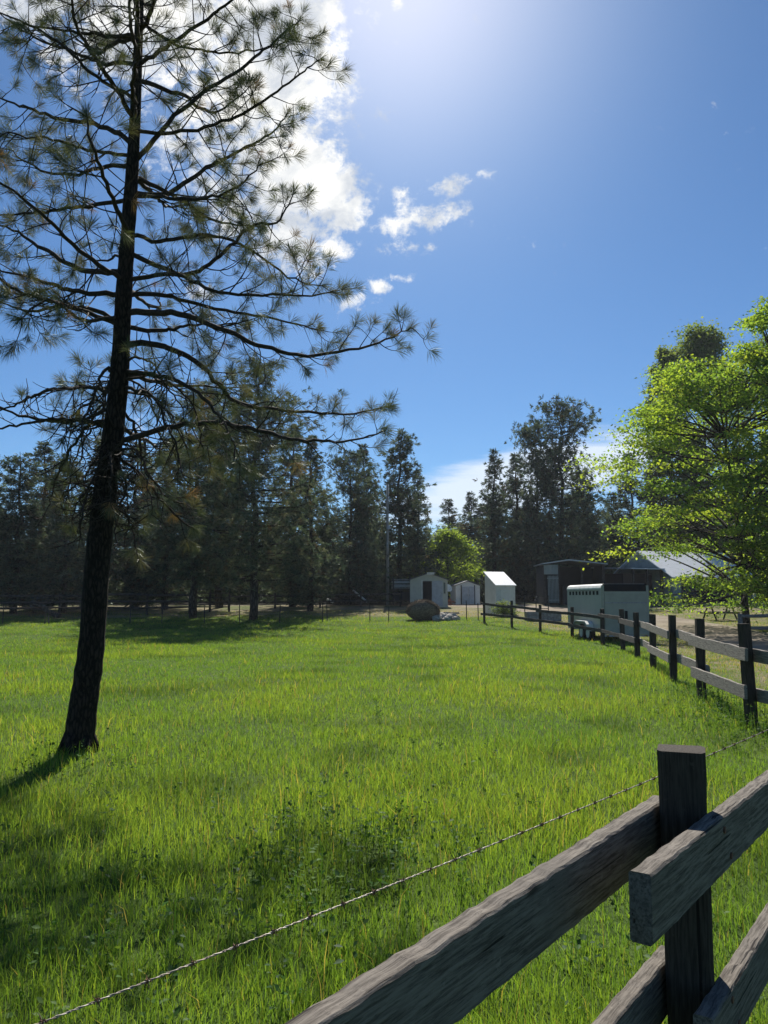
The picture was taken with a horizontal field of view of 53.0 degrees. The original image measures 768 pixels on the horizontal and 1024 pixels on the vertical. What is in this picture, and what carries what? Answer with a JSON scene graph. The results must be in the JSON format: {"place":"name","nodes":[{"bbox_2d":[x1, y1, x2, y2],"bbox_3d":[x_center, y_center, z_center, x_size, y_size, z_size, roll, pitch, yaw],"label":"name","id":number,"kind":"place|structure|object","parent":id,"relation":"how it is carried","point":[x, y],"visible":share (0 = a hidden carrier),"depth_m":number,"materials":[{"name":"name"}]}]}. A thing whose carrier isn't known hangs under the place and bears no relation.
{"place":"outdoors","nodes":[
{"label":"outdoors","id":0,"kind":"place"},
{"bbox_2d":[0,599,767,1023],"bbox_3d":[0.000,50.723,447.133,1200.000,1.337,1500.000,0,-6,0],"label":"ground","id":1,"kind":"structure","parent":0,"point":[266,607],"depth_m":6.66,"materials":[{"name":"green plant"}]},
{"bbox_2d":[0,455,37,606],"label":"conifer","id":2,"kind":"object","parent":1,"relation":"on","point":[3,483],"visible":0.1,"depth_m":52.35,"materials":[{"name":"green plant"}]},
{"bbox_2d":[0,452,71,613],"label":"conifer","id":3,"kind":"object","parent":1,"relation":"on","point":[17,526],"visible":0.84,"depth_m":49.84,"materials":[{"name":"green plant"}]},
{"bbox_2d":[2,441,84,610],"bbox_3d":[-24.239,0.998,54.050,5.831,12.295,6.105,-1,-6,12],"label":"conifer","id":4,"kind":"object","parent":1,"relation":"on","point":[43,452],"visible":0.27,"depth_m":54.12,"materials":[{"name":"green plant"}]},
{"bbox_2d":[30,602,61,617],"bbox_3d":[-20.039,5.867,45.640,1.916,1.057,0.398,-1,-6,7],"label":"fallen trunk","id":5,"kind":"object","parent":1,"relation":"on","point":[52,613],"visible":0.88,"depth_m":45.57,"materials":[{"name":"wood"}]},
{"bbox_2d":[6,453,121,612],"bbox_3d":[-20.550,1.368,49.886,7.048,10.707,7.160,4,-7,-31],"label":"conifer","id":6,"kind":"object","parent":1,"relation":"on","point":[73,575],"visible":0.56,"depth_m":49.37,"materials":[{"name":"green plant"}]},
{"bbox_2d":[54,438,125,603],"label":"conifer","id":7,"kind":"object","parent":1,"relation":"on","point":[119,542],"visible":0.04,"depth_m":56.05,"materials":[{"name":"green plant"}]},
{"bbox_2d":[0,592,189,614],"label":"corral fence","id":8,"kind":"object","parent":1,"relation":"on","point":[60,601],"visible":0.7,"depth_m":47.95,"materials":[{"name":"brown wood"}]},
{"bbox_2d":[108,441,171,606],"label":"conifer","id":9,"kind":"object","parent":1,"relation":"on","point":[121,563],"visible":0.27,"depth_m":55.30,"materials":[{"name":"green plant"}]},
{"bbox_2d":[114,487,182,548],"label":"conifer","id":10,"kind":"object","parent":1,"relation":"on","point":[139,524],"visible":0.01,"depth_m":89.36,"materials":[{"name":"green plant"}]},
{"bbox_2d":[109,431,214,609],"bbox_3d":[-15.407,0.619,54.565,8.156,12.965,8.285,4,-8,-35],"label":"conifer","id":11,"kind":"object","parent":1,"relation":"on","point":[152,588],"visible":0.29,"depth_m":53.30,"materials":[{"name":"green plant"}]},
{"bbox_2d":[124,376,275,617],"bbox_3d":[-10.874,-0.788,46.395,8.554,14.826,8.650,5,-8,-38],"label":"pine tree","id":12,"kind":"object","parent":1,"relation":"on","point":[171,546],"visible":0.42,"depth_m":45.47,"materials":[{"name":"green plant"}]},
{"bbox_2d":[197,588,230,611],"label":"farm gate","id":13,"kind":"structure","parent":1,"relation":"on","point":[210,597],"depth_m":50.68,"materials":[{"name":"grey wood"}]},
{"bbox_2d":[0,0,443,755],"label":"pine tree","id":14,"kind":"object","parent":1,"relation":"on","point":[100,500],"visible":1,"depth_m":8.74,"materials":[{"name":"green plant"}]},
{"bbox_2d":[162,394,281,607],"bbox_3d":[-11.522,-0.758,56.710,10.570,16.177,10.088,5,-8,-36],"label":"conifer","id":15,"kind":"object","parent":1,"relation":"on","point":[218,599],"visible":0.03,"depth_m":55.46,"materials":[{"name":"green plant"}]},
{"bbox_2d":[2,600,478,623],"bbox_3d":[-8.284,5.541,42.113,27.464,1.398,0.266,1,-6,-6],"label":"wire fence","id":16,"kind":"object","parent":1,"relation":"on","point":[236,617],"visible":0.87,"depth_m":42.09,"materials":[{"name":"grey metal"}]},
{"bbox_2d":[161,359,360,619],"bbox_3d":[-7.427,-1.300,45.304,10.706,15.761,11.784,-5,-8,40],"label":"pine tree","id":17,"kind":"object","parent":1,"relation":"on","point":[253,555],"visible":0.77,"depth_m":43.95,"materials":[{"name":"green plant"}]},
{"bbox_2d":[245,504,314,590],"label":"conifer","id":18,"kind":"object","parent":1,"relation":"on","point":[267,550],"visible":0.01,"depth_m":80.19,"materials":[{"name":"green plant"}]},
{"bbox_2d":[250,423,336,606],"bbox_3d":[-6.827,0.302,58.070,5.741,14.343,6.011,6,-8,-42],"label":"conifer","id":19,"kind":"object","parent":1,"relation":"on","point":[306,535],"visible":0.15,"depth_m":57.94,"materials":[{"name":"green plant"}]},
{"bbox_2d":[267,434,352,610],"bbox_3d":[-5.053,0.694,52.074,5.781,12.390,5.176,2,-7,-21],"label":"conifer","id":20,"kind":"object","parent":1,"relation":"on","point":[311,594],"visible":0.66,"depth_m":51.85,"materials":[{"name":"green plant"}]},
{"bbox_2d":[230,591,400,608],"bbox_3d":[-4.780,6.460,55.568,12.817,1.469,0.282,2,-7,-18],"label":"corral fence","id":21,"kind":"object","parent":1,"relation":"on","point":[360,600],"visible":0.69,"depth_m":55.98,"materials":[{"name":"brown wood"}]},
{"bbox_2d":[307,519,344,561],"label":"conifer","id":22,"kind":"object","parent":1,"relation":"on","point":[325,534],"visible":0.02,"depth_m":90.91,"materials":[{"name":"green plant"}]},
{"bbox_2d":[327,589,372,604],"bbox_3d":[-2.628,6.639,59.735,3.639,1.252,1.843,0,-6,0],"label":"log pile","id":23,"kind":"object","parent":1,"relation":"on","point":[346,597],"visible":0.69,"depth_m":59.30,"materials":[{"name":"brown plant"}]},
{"bbox_2d":[313,445,400,604],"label":"conifer","id":24,"kind":"object","parent":1,"relation":"on","point":[361,504],"visible":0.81,"depth_m":59.75,"materials":[{"name":"green plant"}]},
{"bbox_2d":[337,443,391,602],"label":"conifer","id":25,"kind":"object","parent":1,"relation":"on","point":[370,491],"visible":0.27,"depth_m":66.24,"materials":[{"name":"green plant"}]},
{"bbox_2d":[314,505,422,575],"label":"conifer","id":26,"kind":"object","parent":1,"relation":"on","point":[382,515],"visible":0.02,"depth_m":81.57,"materials":[{"name":"green plant"}]},
{"bbox_2d":[0,546,765,603],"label":"undergrowth","id":27,"kind":"object","parent":1,"relation":"on","point":[239,599],"visible":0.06,"depth_m":66.22,"materials":[{"name":"green plant"}]},
{"bbox_2d":[0,659,767,1023],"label":"weeds","id":28,"kind":"object","parent":1,"relation":"on","point":[732,715],"visible":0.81,"depth_m":4.66,"materials":[{"name":"green plant"}]},
{"bbox_2d":[386,484,390,604],"bbox_3d":[0.336,2.601,59.638,0.335,9.767,1.159,1,-6,-5],"label":"utility pole","id":29,"kind":"object","parent":1,"relation":"on","point":[388,527],"visible":0.92,"depth_m":60.02,"materials":[{"name":"brown wood"}]},
{"bbox_2d":[339,428,451,602],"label":"conifer","id":30,"kind":"object","parent":1,"relation":"on","point":[398,509],"visible":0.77,"depth_m":65.75,"materials":[{"name":"green plant"}]},
{"bbox_2d":[391,576,410,604],"bbox_3d":[1.334,6.155,59.685,1.576,2.300,1.000,0,-6,0],"label":"lumber rack","id":31,"kind":"object","parent":1,"relation":"on","point":[405,596],"visible":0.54,"depth_m":59.31,"materials":[{"name":"grey wood"}]},
{"bbox_2d":[397,470,444,602],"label":"conifer","id":32,"kind":"object","parent":1,"relation":"on","point":[417,479],"visible":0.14,"depth_m":72.19,"materials":[{"name":"green plant"}]},
{"bbox_2d":[406,599,439,620],"bbox_3d":[2.216,5.524,43.652,2.059,1.275,1.513,0,-6,0],"label":"hay bale","id":33,"kind":"object","parent":1,"relation":"on","point":[421,609],"visible":0.99,"depth_m":43.12},
{"bbox_2d":[408,572,448,606],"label":"garden shed","id":34,"kind":"structure","parent":1,"relation":"on","point":[431,586],"depth_m":56.50,"materials":[{"name":"grey"}]},
{"bbox_2d":[423,581,431,600],"bbox_3d":[3.170,5.992,56.483,0.670,1.840,0.020,0,-6,4],"label":"doorway","id":35,"kind":"structure","parent":34,"relation":"in","point":[427,585],"depth_m":56.49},
{"bbox_2d":[432,581,442,605],"bbox_3d":[3.902,5.969,56.406,0.780,1.810,0.071,0,-6,4],"label":"door","id":36,"kind":"structure","parent":34,"relation":"in","point":[437,586],"depth_m":56.40,"materials":[{"name":"metal"}]},
{"bbox_2d":[432,615,442,620],"bbox_3d":[2.965,5.927,42.998,0.543,0.368,0.507,6,-9,-43],"label":"rock","id":37,"kind":"object","parent":1,"relation":"on","point":[436,618],"visible":0.84,"depth_m":42.85,"materials":[{"name":"stone"}]},
{"bbox_2d":[402,523,485,599],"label":"willow bush","id":38,"kind":"object","parent":1,"relation":"on","point":[450,538],"visible":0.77,"depth_m":66.96,"materials":[{"name":"plant"}]},
{"bbox_2d":[442,616,451,620],"bbox_3d":[3.515,5.933,42.905,0.547,0.329,0.467,0,-6,0],"label":"rock","id":39,"kind":"object","parent":1,"relation":"on","point":[446,618],"visible":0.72,"depth_m":42.75,"materials":[{"name":"stone"}]},
{"bbox_2d":[433,498,461,559],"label":"conifer","id":40,"kind":"object","parent":1,"relation":"on","point":[449,519],"visible":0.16,"depth_m":95.44,"materials":[{"name":"green plant"}]},
{"bbox_2d":[447,613,457,619],"bbox_3d":[3.815,5.916,43.559,0.750,0.435,0.643,0,-6,0],"label":"rock","id":41,"kind":"object","parent":1,"relation":"on","point":[451,614],"visible":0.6,"depth_m":43.35,"materials":[{"name":"stone"}]},
{"bbox_2d":[452,615,460,620],"bbox_3d":[4.049,5.945,43.101,0.452,0.310,0.438,3,-7,-22],"label":"rock","id":42,"kind":"object","parent":1,"relation":"on","point":[455,618],"visible":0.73,"depth_m":42.95,"materials":[{"name":"stone"}]},
{"bbox_2d":[438,555,481,589],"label":"conifer","id":43,"kind":"object","parent":1,"relation":"on","point":[462,566],"visible":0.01,"depth_m":81.91,"materials":[{"name":"green plant"}]},
{"bbox_2d":[450,580,480,603],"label":"garden shed","id":44,"kind":"structure","parent":1,"relation":"on","point":[461,592],"depth_m":60.71,"materials":[{"name":"grey"}]},
{"bbox_2d":[462,587,467,603],"bbox_3d":[6.390,6.546,60.638,0.460,1.320,0.067,1,-6,-8],"label":"door","id":45,"kind":"structure","parent":44,"relation":"in","point":[464,589],"depth_m":60.62,"materials":[{"name":"metal"}]},
{"bbox_2d":[469,587,473,603],"bbox_3d":[6.905,6.554,60.710,0.460,1.320,0.067,1,-6,-8],"label":"door","id":46,"kind":"structure","parent":44,"relation":"in","point":[471,589],"depth_m":60.68,"materials":[{"name":"metal"}]},
{"bbox_2d":[452,491,485,572],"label":"conifer","id":47,"kind":"object","parent":1,"relation":"on","point":[472,503],"visible":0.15,"depth_m":88.40,"materials":[{"name":"green plant"}]},
{"bbox_2d":[441,504,534,600],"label":"conifer","id":48,"kind":"object","parent":1,"relation":"on","point":[467,531],"visible":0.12,"depth_m":85.23,"materials":[{"name":"green plant"}]},
{"bbox_2d":[463,447,525,598],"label":"conifer","id":49,"kind":"object","parent":1,"relation":"on","point":[493,548],"visible":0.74,"depth_m":73.92,"materials":[{"name":"green plant"}]},
{"bbox_2d":[484,572,515,613],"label":"tool shed","id":50,"kind":"structure","parent":1,"relation":"on","point":[499,586],"depth_m":49.25,"materials":[{"name":"white metal"}]},
{"bbox_2d":[501,588,510,608],"bbox_3d":[7.749,5.638,48.955,0.700,1.550,0.030,2,-7,-20],"label":"door","id":51,"kind":"structure","parent":50,"relation":"in","point":[505,592],"depth_m":48.98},
{"bbox_2d":[488,599,520,614],"bbox_3d":[7.243,5.902,46.706,1.990,1.487,1.968,0,-6,0],"label":"shrub","id":52,"kind":"object","parent":1,"relation":"on","point":[501,610],"visible":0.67,"depth_m":46.42,"materials":[{"name":"green plant"}]},
{"bbox_2d":[469,505,564,600],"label":"conifer","id":53,"kind":"object","parent":1,"relation":"on","point":[524,551],"depth_m":85.54,"materials":[{"name":"green plant"}]},
{"bbox_2d":[490,452,546,601],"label":"conifer","id":54,"kind":"object","parent":1,"relation":"on","point":[515,507],"visible":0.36,"depth_m":78.07,"materials":[{"name":"green plant"}]},
{"bbox_2d":[285,595,767,1023],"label":"rail fence","id":55,"kind":"object","parent":1,"relation":"on","point":[673,851],"visible":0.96,"depth_m":2.01,"materials":[{"name":"wood"}]},
{"bbox_2d":[524,595,548,615],"bbox_3d":[9.339,5.739,47.155,1.508,1.250,0.058,0,-6,0],"label":"pipe fence","id":56,"kind":"object","parent":1,"relation":"on","point":[535,596],"visible":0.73,"depth_m":47.17,"materials":[{"name":"grey metal"}]},
{"bbox_2d":[499,414,586,595],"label":"conifer","id":57,"kind":"object","parent":1,"relation":"on","point":[523,435],"visible":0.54,"depth_m":74.06,"materials":[{"name":"green plant"}]},
{"bbox_2d":[525,612,561,620],"bbox_3d":[8.797,5.778,42.623,1.900,0.500,0.700,0,-6,0],"label":"water trough","id":58,"kind":"object","parent":1,"relation":"on","point":[549,616],"visible":0.69,"depth_m":42.27,"materials":[{"name":"metal"}]},
{"bbox_2d":[476,394,625,591],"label":"conifer","id":59,"kind":"object","parent":1,"relation":"on","point":[551,459],"visible":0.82,"depth_m":71.77,"materials":[{"name":"green plant"}]},
{"bbox_2d":[533,559,607,604],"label":"pole shed","id":60,"kind":"structure","parent":1,"relation":"on","point":[553,582],"depth_m":61.64,"materials":[{"name":"brown wood"}]},
{"bbox_2d":[547,497,594,550],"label":"conifer","id":61,"kind":"object","parent":1,"relation":"on","point":[572,500],"depth_m":89.47,"materials":[{"name":"green plant"}]},
{"bbox_2d":[564,466,624,573],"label":"conifer","id":62,"kind":"object","parent":1,"relation":"on","point":[592,523],"visible":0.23,"depth_m":73.73,"materials":[{"name":"green plant"}]},
{"bbox_2d":[567,584,648,639],"bbox_3d":[8.920,4.134,31.785,2.300,2.236,5.663,0,-6,-4],"label":"horse trailer","id":63,"kind":"object","parent":1,"relation":"on","point":[609,599],"visible":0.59,"depth_m":29.18,"materials":[{"name":"white paint"}]},
{"bbox_2d":[594,492,640,573],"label":"conifer","id":64,"kind":"object","parent":1,"relation":"on","point":[616,506],"visible":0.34,"depth_m":75.97,"materials":[{"name":"green plant"}]},
{"bbox_2d":[595,510,656,566],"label":"conifer","id":65,"kind":"object","parent":1,"relation":"on","point":[622,538],"visible":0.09,"depth_m":79.42,"materials":[{"name":"green plant"}]},
{"bbox_2d":[610,453,651,551],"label":"conifer","id":66,"kind":"object","parent":1,"relation":"on","point":[626,504],"visible":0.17,"depth_m":80.23,"materials":[{"name":"green plant"}]},
{"bbox_2d":[632,443,697,550],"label":"conifer","id":67,"kind":"object","parent":1,"relation":"on","point":[658,498],"visible":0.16,"depth_m":78.02,"materials":[{"name":"green plant"}]},
{"bbox_2d":[563,344,767,623],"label":"leafy tree","id":68,"kind":"object","parent":1,"relation":"on","point":[692,383],"visible":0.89,"depth_m":35.65,"materials":[{"name":"green plant"}]},
{"bbox_2d":[637,345,701,551],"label":"leafy tree","id":69,"kind":"object","parent":1,"relation":"on","point":[660,350],"visible":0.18,"depth_m":78.81,"materials":[{"name":"green plant"}]},
{"bbox_2d":[591,551,757,604],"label":"barn","id":70,"kind":"structure","parent":1,"relation":"on","point":[650,573],"depth_m":60.67,"materials":[{"name":"metal"}]},
{"bbox_2d":[700,580,726,603],"bbox_3d":[25.665,6.204,60.041,2.600,1.850,0.020,2,-7,-20],"label":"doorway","id":71,"kind":"structure","parent":70,"relation":"in","point":[705,596],"depth_m":59.98,"materials":[{"name":"grey"}]},
{"bbox_2d":[681,578,751,603],"bbox_3d":[26.075,6.160,60.236,6.900,1.980,0.050,2,-7,-20],"label":"barn door","id":72,"kind":"structure","parent":70,"relation":"in","point":[683,589],"depth_m":59.35,"materials":[{"name":"grey metal"}]},
{"bbox_2d":[658,425,731,551],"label":"conifer","id":73,"kind":"object","parent":1,"relation":"on","point":[696,501],"visible":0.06,"depth_m":77.58,"materials":[{"name":"green plant"}]},
{"bbox_2d":[642,316,765,554],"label":"leafy tree","id":74,"kind":"object","parent":1,"relation":"on","point":[703,342],"visible":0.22,"depth_m":76.32,"materials":[{"name":"green plant"}]},
{"bbox_2d":[700,607,741,620],"bbox_3d":[19.024,5.758,43.641,1.840,0.784,1.720,1,-6,-12],"label":"picnic table","id":75,"kind":"object","parent":1,"relation":"on","point":[723,612],"visible":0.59,"depth_m":43.37,"materials":[{"name":"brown wood"}]},
{"bbox_2d":[689,296,767,597],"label":"leafy tree","id":76,"kind":"object","parent":1,"relation":"on","point":[759,319],"visible":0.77,"depth_m":33.51,"materials":[{"name":"green plant"}]},
{"bbox_2d":[708,332,767,554],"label":"leafy tree","id":77,"kind":"object","parent":1,"relation":"on","point":[763,342],"visible":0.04,"depth_m":76.83,"materials":[{"name":"green plant"}]},
{"bbox_2d":[710,451,767,597],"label":"conifer","id":78,"kind":"object","parent":1,"relation":"on","point":[733,556],"visible":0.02,"depth_m":76.93,"materials":[{"name":"green plant"}]},
{"bbox_2d":[727,436,767,597],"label":"conifer","id":79,"kind":"object","parent":1,"relation":"on","point":[759,505],"visible":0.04,"depth_m":76.51,"materials":[{"name":"green plant"}]},
{"bbox_2d":[737,613,767,640],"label":"corral fence","id":80,"kind":"object","parent":1,"relation":"on","point":[740,616],"visible":0.64,"depth_m":28.73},
{"bbox_3d":[3.409,1.822,5.726,0.074,1.126,0.075,0,-6,0],"label":"fence stake","id":81,"kind":"object","parent":1,"relation":"on","visible":0},
{"bbox_2d":[36,729,767,1023],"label":"barbed wire","id":82,"kind":"object","parent":81,"relation":"attached to","point":[146,980],"visible":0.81,"depth_m":2.47,"materials":[{"name":"grey metal"}]},
{"bbox_2d":[0,0,767,559],"label":"sky","id":83,"kind":"structure","parent":0,"point":[556,185],"materials":[{"name":"blue"}]},
{"bbox_2d":[448,604,767,650],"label":"dirt road","id":84,"kind":"structure","parent":0,"point":[722,633],"depth_m":36.51,"materials":[{"name":"beige soil"}]}
]}

